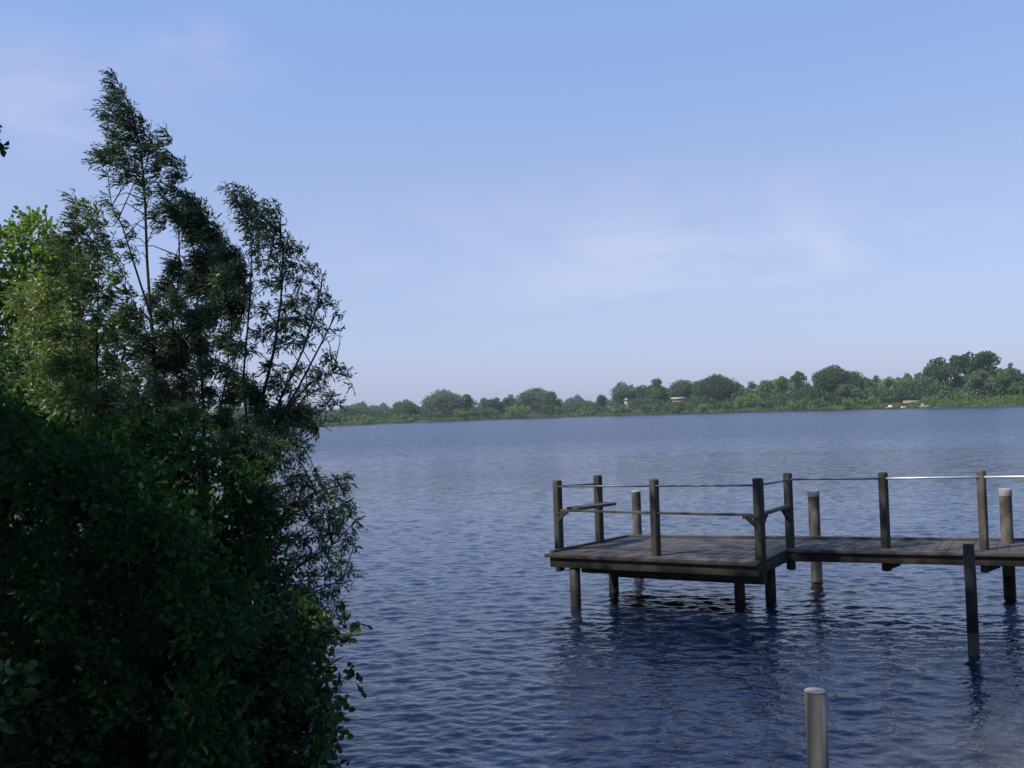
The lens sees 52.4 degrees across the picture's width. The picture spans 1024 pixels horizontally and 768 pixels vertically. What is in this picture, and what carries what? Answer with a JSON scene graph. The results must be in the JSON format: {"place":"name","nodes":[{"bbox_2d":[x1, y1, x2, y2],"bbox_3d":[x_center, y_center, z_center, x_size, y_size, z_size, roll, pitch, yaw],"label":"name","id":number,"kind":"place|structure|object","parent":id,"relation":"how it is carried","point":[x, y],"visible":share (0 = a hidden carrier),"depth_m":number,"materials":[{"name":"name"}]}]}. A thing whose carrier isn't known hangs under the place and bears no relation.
{"place":"outdoors","nodes":[
{"label":"outdoors","id":0,"kind":"place"},
{"bbox_2d":[0,395,1023,767],"bbox_3d":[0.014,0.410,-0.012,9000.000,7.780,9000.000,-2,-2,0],"label":"ground","id":1,"kind":"structure","parent":0,"point":[50,763],"depth_m":7.61,"materials":[{"name":"green plant"}]},
{"bbox_2d":[0,125,9,157],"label":"overhanging tree","id":2,"kind":"object","parent":1,"relation":"on","point":[3,152],"visible":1,"depth_m":8.26,"materials":[{"name":"green plant"}]},
{"bbox_2d":[0,658,40,767],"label":"thicket bush","id":3,"kind":"object","parent":1,"relation":"on","point":[33,677],"visible":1,"depth_m":4.33,"materials":[{"name":"green plant"}]},
{"bbox_2d":[1,271,82,427],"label":"sallow bush","id":4,"kind":"object","parent":1,"relation":"on","point":[34,313],"visible":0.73,"depth_m":16.70,"materials":[{"name":"green plant"}]},
{"bbox_2d":[0,204,100,414],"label":"broadleaf tree","id":5,"kind":"object","parent":1,"relation":"on","point":[27,226],"visible":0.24,"depth_m":23.69,"materials":[{"name":"green plant"}]},
{"bbox_2d":[7,318,104,433],"bbox_3d":[-6.582,0.725,15.166,1.395,3.306,2.797,-1,-2,-25],"label":"sallow bush","id":6,"kind":"object","parent":1,"relation":"on","point":[51,347],"visible":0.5,"depth_m":14.54,"materials":[{"name":"green plant"}]},
{"bbox_2d":[0,319,183,470],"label":"broadleaf tree","id":7,"kind":"object","parent":1,"relation":"on","point":[10,364],"visible":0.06,"depth_m":20.41,"materials":[{"name":"green plant"}]},
{"bbox_2d":[36,187,152,536],"bbox_3d":[-5.378,-0.137,13.534,1.587,5.256,3.220,-2,-2,-14],"label":"willow tree","id":8,"kind":"object","parent":1,"relation":"on","point":[99,399],"visible":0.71,"depth_m":13.44,"materials":[{"name":"green plant"}]},
{"bbox_2d":[0,385,271,767],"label":"thicket bush","id":9,"kind":"object","parent":1,"relation":"on","point":[144,541],"visible":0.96,"depth_m":5.98,"materials":[{"name":"green plant"}]},
{"bbox_2d":[81,67,192,453],"bbox_3d":[-3.721,-0.340,10.486,1.105,5.988,2.255,-1,-2,-20],"label":"willow tree","id":10,"kind":"object","parent":1,"relation":"on","point":[108,154],"visible":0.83,"depth_m":10.60,"materials":[{"name":"green plant"}]},
{"bbox_2d":[0,468,345,767],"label":"bank grass","id":11,"kind":"structure","parent":1,"relation":"on","point":[156,678],"depth_m":8.46,"materials":[{"name":"green plant"}]},
{"bbox_2d":[131,187,260,546],"bbox_3d":[-3.268,0.362,10.743,1.383,5.024,3.111,-2,-2,-13],"label":"willow tree","id":12,"kind":"object","parent":1,"relation":"on","point":[220,271],"visible":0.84,"depth_m":10.79,"materials":[{"name":"green plant"}]},
{"bbox_2d":[81,396,315,725],"bbox_3d":[-2.600,1.512,8.298,2.213,2.839,1.789,-2,-2,0],"label":"thicket bush","id":13,"kind":"object","parent":1,"relation":"on","point":[248,553],"visible":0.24,"depth_m":7.95,"materials":[{"name":"green plant"}]},
{"bbox_2d":[160,577,372,767],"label":"alder bush","id":14,"kind":"object","parent":1,"relation":"on","point":[309,638],"visible":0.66,"depth_m":6.94,"materials":[{"name":"green plant"}]},
{"bbox_2d":[214,180,357,614],"bbox_3d":[-2.190,0.496,10.217,1.291,5.226,2.354,-1,-2,-20],"label":"willow tree","id":15,"kind":"object","parent":1,"relation":"on","point":[286,416],"visible":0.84,"depth_m":10.18,"materials":[{"name":"green plant"}]},
{"bbox_2d":[219,419,367,616],"bbox_3d":[-1.872,1.645,8.951,1.326,2.720,1.816,-2,-2,0],"label":"willow shrub","id":16,"kind":"object","parent":1,"relation":"on","point":[301,502],"visible":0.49,"depth_m":8.82,"materials":[{"name":"green plant"}]},
{"bbox_2d":[334,405,356,420],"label":"broadleaf tree","id":17,"kind":"object","parent":1,"relation":"on","point":[340,411],"visible":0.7,"depth_m":476.60,"materials":[{"name":"green plant"}]},
{"bbox_2d":[339,414,377,422],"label":"shore bush","id":18,"kind":"object","parent":1,"relation":"on","point":[368,420],"visible":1,"depth_m":465.87,"materials":[{"name":"green plant"}]},
{"bbox_2d":[92,393,632,415],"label":"distant wood","id":19,"kind":"object","parent":1,"relation":"on","point":[571,401],"visible":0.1,"depth_m":913.81,"materials":[{"name":"green plant"}]},
{"bbox_2d":[391,399,417,416],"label":"broadleaf tree","id":20,"kind":"object","parent":1,"relation":"on","point":[399,404],"visible":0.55,"depth_m":530.71,"materials":[{"name":"green plant"}]},
{"bbox_2d":[393,413,418,421],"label":"shore bush","id":21,"kind":"object","parent":1,"relation":"on","point":[402,416],"visible":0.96,"depth_m":508.82,"materials":[{"name":"green plant"}]},
{"bbox_2d":[420,388,464,417],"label":"broadleaf tree","id":22,"kind":"object","parent":1,"relation":"on","point":[445,401],"visible":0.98,"depth_m":549.77,"materials":[{"name":"green plant"}]},
{"bbox_2d":[453,408,473,417],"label":"shore bush","id":23,"kind":"object","parent":1,"relation":"on","point":[458,412],"visible":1,"depth_m":533.08,"materials":[{"name":"green plant"}]},
{"bbox_2d":[461,394,476,411],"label":"broadleaf tree","id":24,"kind":"object","parent":1,"relation":"on","point":[468,401],"visible":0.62,"depth_m":563.74,"materials":[{"name":"green plant"}]},
{"bbox_2d":[477,397,488,407],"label":"broadleaf tree","id":25,"kind":"object","parent":1,"relation":"on","point":[482,403],"visible":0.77,"depth_m":573.36,"materials":[{"name":"green plant"}]},
{"bbox_2d":[471,407,499,416],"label":"shore bush","id":26,"kind":"object","parent":1,"relation":"on","point":[496,412],"visible":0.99,"depth_m":537.73,"materials":[{"name":"green plant"}]},
{"bbox_2d":[485,397,505,412],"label":"broadleaf tree","id":27,"kind":"object","parent":1,"relation":"on","point":[495,403],"visible":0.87,"depth_m":561.98,"materials":[{"name":"green plant"}]},
{"bbox_2d":[502,395,517,407],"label":"broadleaf tree","id":28,"kind":"object","parent":1,"relation":"on","point":[506,401],"visible":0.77,"depth_m":573.46,"materials":[{"name":"green plant"}]},
{"bbox_2d":[505,405,532,417],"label":"shore bush","id":29,"kind":"object","parent":1,"relation":"on","point":[516,409],"visible":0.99,"depth_m":543.95,"materials":[{"name":"green plant"}]},
{"bbox_2d":[515,387,551,413],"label":"broadleaf tree","id":30,"kind":"object","parent":1,"relation":"on","point":[534,395],"visible":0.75,"depth_m":563.29,"materials":[{"name":"green plant"}]},
{"bbox_2d":[541,403,561,414],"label":"shore bush","id":31,"kind":"object","parent":1,"relation":"on","point":[549,409],"visible":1,"depth_m":534.21,"materials":[{"name":"green plant"}]},
{"bbox_2d":[542,390,563,406],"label":"broadleaf tree","id":32,"kind":"object","parent":1,"relation":"on","point":[555,401],"visible":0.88,"depth_m":556.49,"materials":[{"name":"green plant"}]},
{"bbox_2d":[141,378,1023,424],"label":"shore scrub","id":33,"kind":"object","parent":1,"relation":"on","point":[806,395],"visible":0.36,"depth_m":461.61,"materials":[{"name":"green plant"}]},
{"bbox_2d":[576,406,595,414],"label":"shore bush","id":34,"kind":"object","parent":1,"relation":"on","point":[591,410],"visible":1,"depth_m":518.32,"materials":[{"name":"green plant"}]},
{"bbox_2d":[595,394,607,412],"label":"broadleaf tree","id":35,"kind":"object","parent":1,"relation":"on","point":[601,400],"visible":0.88,"depth_m":542.62,"materials":[{"name":"green plant"}]},
{"bbox_2d":[181,394,1023,431],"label":"reed belt","id":36,"kind":"object","parent":1,"relation":"on","point":[972,400],"visible":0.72,"depth_m":442.40,"materials":[{"name":"green plant"}]},
{"bbox_2d":[612,405,632,413],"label":"shore bush","id":37,"kind":"object","parent":1,"relation":"on","point":[627,409],"visible":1,"depth_m":507.13,"materials":[{"name":"green plant"}]},
{"bbox_2d":[609,381,637,407],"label":"broadleaf tree","id":38,"kind":"object","parent":1,"relation":"on","point":[620,393],"visible":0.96,"depth_m":535.15,"materials":[{"name":"green plant"}]},
{"bbox_2d":[633,385,651,411],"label":"broadleaf tree","id":39,"kind":"object","parent":1,"relation":"on","point":[640,389],"visible":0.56,"depth_m":533.75,"materials":[{"name":"green plant"}]},
{"bbox_2d":[639,403,658,411],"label":"shore bush","id":40,"kind":"object","parent":1,"relation":"on","point":[647,407],"visible":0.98,"depth_m":497.21,"materials":[{"name":"green plant"}]},
{"bbox_2d":[643,377,669,411],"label":"broadleaf tree","id":41,"kind":"object","parent":1,"relation":"on","point":[658,393],"visible":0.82,"depth_m":526.92,"materials":[{"name":"green plant"}]},
{"bbox_2d":[663,401,691,411],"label":"shore bush","id":42,"kind":"object","parent":1,"relation":"on","point":[687,405],"visible":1,"depth_m":486.95,"materials":[{"name":"green plant"}]},
{"bbox_2d":[671,397,685,409],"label":"house","id":43,"kind":"structure","parent":1,"relation":"on","point":[674,399],"depth_m":512.19,"materials":[{"name":"white"}]},
{"bbox_2d":[667,379,693,400],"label":"broadleaf tree","id":44,"kind":"object","parent":1,"relation":"on","point":[682,388],"visible":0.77,"depth_m":522.90,"materials":[{"name":"green plant"}]},
{"bbox_2d":[688,381,701,408],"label":"broadleaf tree","id":45,"kind":"object","parent":1,"relation":"on","point":[693,391],"visible":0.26,"depth_m":514.82,"materials":[{"name":"green plant"}]},
{"bbox_2d":[699,402,714,411],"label":"shore bush","id":46,"kind":"object","parent":1,"relation":"on","point":[703,406],"visible":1,"depth_m":476.21,"materials":[{"name":"green plant"}]},
{"bbox_2d":[694,373,737,409],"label":"broadleaf tree","id":47,"kind":"object","parent":1,"relation":"on","point":[715,387],"visible":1,"depth_m":495.12,"materials":[{"name":"green plant"}]},
{"bbox_2d":[721,403,735,409],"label":"shore bush","id":48,"kind":"object","parent":1,"relation":"on","point":[727,405],"visible":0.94,"depth_m":463.55,"materials":[{"name":"green plant"}]},
{"bbox_2d":[731,382,743,408],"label":"broadleaf tree","id":49,"kind":"object","parent":1,"relation":"on","point":[736,390],"visible":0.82,"depth_m":491.65,"materials":[{"name":"green plant"}]},
{"bbox_2d":[733,393,762,408],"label":"shore bush","id":50,"kind":"object","parent":1,"relation":"on","point":[744,401],"visible":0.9,"depth_m":458.27,"materials":[{"name":"green plant"}]},
{"bbox_2d":[743,381,758,393],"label":"broadleaf tree","id":51,"kind":"object","parent":1,"relation":"on","point":[750,387],"visible":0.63,"depth_m":484.91,"materials":[{"name":"green plant"}]},
{"bbox_2d":[752,380,779,401],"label":"broadleaf tree","id":52,"kind":"object","parent":1,"relation":"on","point":[768,386],"visible":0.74,"depth_m":471.45,"materials":[{"name":"green plant"}]},
{"bbox_2d":[756,396,782,408],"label":"shore bush","id":53,"kind":"object","parent":1,"relation":"on","point":[766,404],"visible":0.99,"depth_m":442.84,"materials":[{"name":"green plant"}]},
{"bbox_2d":[773,376,792,405],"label":"broadleaf tree","id":54,"kind":"object","parent":1,"relation":"on","point":[780,382],"visible":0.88,"depth_m":466.26,"materials":[{"name":"green plant"}]},
{"bbox_2d":[786,399,811,407],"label":"shore bush","id":55,"kind":"object","parent":1,"relation":"on","point":[798,404],"visible":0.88,"depth_m":424.46,"materials":[{"name":"green plant"}]},
{"bbox_2d":[791,371,810,400],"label":"broadleaf tree","id":56,"kind":"object","parent":1,"relation":"on","point":[798,376],"visible":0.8,"depth_m":452.81,"materials":[{"name":"green plant"}]},
{"bbox_2d":[619,363,1014,406],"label":"distant wood","id":57,"kind":"object","parent":1,"relation":"on","point":[905,379],"visible":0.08,"depth_m":538.98,"materials":[{"name":"green plant"}]},
{"bbox_2d":[809,386,824,400],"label":"broadleaf tree","id":58,"kind":"object","parent":1,"relation":"on","point":[816,392],"visible":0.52,"depth_m":439.49,"materials":[{"name":"green plant"}]},
{"bbox_2d":[811,398,830,405],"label":"shore bush","id":59,"kind":"object","parent":1,"relation":"on","point":[820,401],"visible":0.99,"depth_m":416.16,"materials":[{"name":"green plant"}]},
{"bbox_2d":[811,364,866,405],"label":"broadleaf tree","id":60,"kind":"object","parent":1,"relation":"on","point":[830,378],"visible":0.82,"depth_m":434.36,"materials":[{"name":"green plant"}]},
{"bbox_2d":[833,383,863,403],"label":"broadleaf tree","id":61,"kind":"object","parent":1,"relation":"on","point":[844,390],"visible":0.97,"depth_m":418.19,"materials":[{"name":"green plant"}]},
{"bbox_2d":[841,397,860,405],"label":"shore bush","id":62,"kind":"object","parent":1,"relation":"on","point":[848,401],"visible":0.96,"depth_m":399.49,"materials":[{"name":"green plant"}]},
{"bbox_2d":[865,379,872,387],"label":"broadleaf tree","id":63,"kind":"object","parent":1,"relation":"on","point":[868,384],"visible":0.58,"depth_m":434.37,"materials":[{"name":"green plant"}]},
{"bbox_2d":[862,396,880,404],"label":"shore bush","id":64,"kind":"object","parent":1,"relation":"on","point":[872,399],"visible":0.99,"depth_m":391.31,"materials":[{"name":"green plant"}]},
{"bbox_2d":[878,376,897,401],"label":"broadleaf tree","id":65,"kind":"object","parent":1,"relation":"on","point":[887,382],"visible":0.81,"depth_m":410.01,"materials":[{"name":"green plant"}]},
{"bbox_2d":[889,388,914,403],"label":"shore bush","id":66,"kind":"object","parent":1,"relation":"on","point":[901,394],"visible":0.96,"depth_m":385.92,"materials":[{"name":"green plant"}]},
{"bbox_2d":[903,383,916,400],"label":"broadleaf tree","id":67,"kind":"object","parent":1,"relation":"on","point":[908,385],"visible":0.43,"depth_m":395.69,"materials":[{"name":"green plant"}]},
{"bbox_2d":[903,400,918,405],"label":"shed","id":68,"kind":"object","parent":1,"relation":"on","point":[906,402],"visible":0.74,"depth_m":372.82,"materials":[{"name":"white"}]},
{"bbox_2d":[923,357,953,395],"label":"broadleaf tree","id":69,"kind":"object","parent":1,"relation":"on","point":[933,372],"visible":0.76,"depth_m":384.52,"materials":[{"name":"green plant"}]},
{"bbox_2d":[930,393,950,401],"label":"shore bush","id":70,"kind":"object","parent":1,"relation":"on","point":[938,396],"visible":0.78,"depth_m":360.18,"materials":[{"name":"green plant"}]},
{"bbox_2d":[941,354,965,387],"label":"broadleaf tree","id":71,"kind":"object","parent":1,"relation":"on","point":[955,380],"visible":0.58,"depth_m":382.29,"materials":[{"name":"green plant"}]},
{"bbox_2d":[950,391,972,399],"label":"shore bush","id":72,"kind":"object","parent":1,"relation":"on","point":[960,394],"visible":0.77,"depth_m":350.12,"materials":[{"name":"green plant"}]},
{"bbox_2d":[952,351,973,382],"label":"broadleaf tree","id":73,"kind":"object","parent":1,"relation":"on","point":[962,361],"visible":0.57,"depth_m":371.51,"materials":[{"name":"green plant"}]},
{"bbox_2d":[964,368,996,396],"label":"broadleaf tree","id":74,"kind":"object","parent":1,"relation":"on","point":[973,378],"visible":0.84,"depth_m":348.80,"materials":[{"name":"green plant"}]},
{"bbox_2d":[966,350,1001,377],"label":"broadleaf tree","id":75,"kind":"object","parent":1,"relation":"on","point":[983,359],"visible":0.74,"depth_m":361.82,"materials":[{"name":"green plant"}]},
{"bbox_2d":[975,395,994,403],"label":"shore bush","id":76,"kind":"object","parent":1,"relation":"on","point":[983,397],"visible":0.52,"depth_m":336.54,"materials":[{"name":"green plant"}]},
{"bbox_2d":[990,372,1012,395],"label":"broadleaf tree","id":77,"kind":"object","parent":1,"relation":"on","point":[1003,380],"visible":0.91,"depth_m":335.72,"materials":[{"name":"green plant"}]},
{"bbox_2d":[996,394,1019,402],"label":"shore bush","id":78,"kind":"object","parent":1,"relation":"on","point":[1006,395],"visible":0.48,"depth_m":324.12,"materials":[{"name":"green plant"}]},
{"bbox_2d":[1005,367,1023,386],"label":"broadleaf tree","id":79,"kind":"object","parent":1,"relation":"on","point":[1016,377],"visible":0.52,"depth_m":353.11,"materials":[{"name":"green plant"}]},
{"bbox_2d":[1009,380,1023,395],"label":"broadleaf tree","id":80,"kind":"object","parent":1,"relation":"on","point":[1020,385],"visible":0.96,"depth_m":327.85,"materials":[{"name":"green plant"}]},
{"bbox_2d":[0,0,1023,411],"label":"sky","id":81,"kind":"structure","parent":0,"point":[500,199],"materials":[{"name":"blue"}]},
{"bbox_2d":[168,406,1023,767],"bbox_3d":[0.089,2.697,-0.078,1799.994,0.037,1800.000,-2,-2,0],"label":"water","id":82,"kind":"structure","parent":0,"point":[482,642],"depth_m":14.17,"materials":[{"name":"blue liquid"}]},
{"bbox_2d":[631,490,641,534],"bbox_3d":[2.056,3.221,16.804,0.159,2.995,0.158,-2,-2,0],"label":"mooring pile","id":83,"kind":"object","parent":82,"relation":"in","point":[636,506],"visible":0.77,"depth_m":16.77,"materials":[{"name":"grey wood"}]},
{"bbox_2d":[544,470,1023,606],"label":"wooden pier","id":84,"kind":"structure","parent":82,"relation":"in","point":[741,561],"depth_m":14.11,"materials":[{"name":"brown wood"}]},
{"bbox_2d":[807,490,822,583],"bbox_3d":[4.631,3.107,15.775,0.180,2.993,0.178,-2,-2,0],"label":"mooring pile","id":85,"kind":"object","parent":82,"relation":"in","point":[813,496],"visible":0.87,"depth_m":15.73,"materials":[{"name":"grey wood"}]},
{"bbox_2d":[804,687,828,767],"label":"post","id":86,"kind":"object","parent":82,"relation":"in","point":[816,727],"visible":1,"depth_m":6.48,"materials":[{"name":"grey wood"}]},
{"bbox_2d":[885,405,895,408],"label":"moored boat","id":87,"kind":"object","parent":82,"relation":"on","point":[890,407],"visible":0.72,"depth_m":377.59,"materials":[{"name":"white plastic"}]},
{"bbox_2d":[963,543,979,655],"bbox_3d":[4.876,3.074,10.958,0.122,2.766,0.118,-2,-2,0],"label":"mooring post","id":88,"kind":"object","parent":82,"relation":"in","point":[971,599],"visible":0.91,"depth_m":10.94,"materials":[{"name":"brown wood"}]},
{"bbox_2d":[998,488,1016,596],"bbox_3d":[6.781,2.956,14.155,0.170,3.060,0.168,-2,-2,0],"label":"mooring pile","id":89,"kind":"object","parent":82,"relation":"in","point":[1007,535],"visible":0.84,"depth_m":14.12,"materials":[{"name":"grey wood"}]}
]}

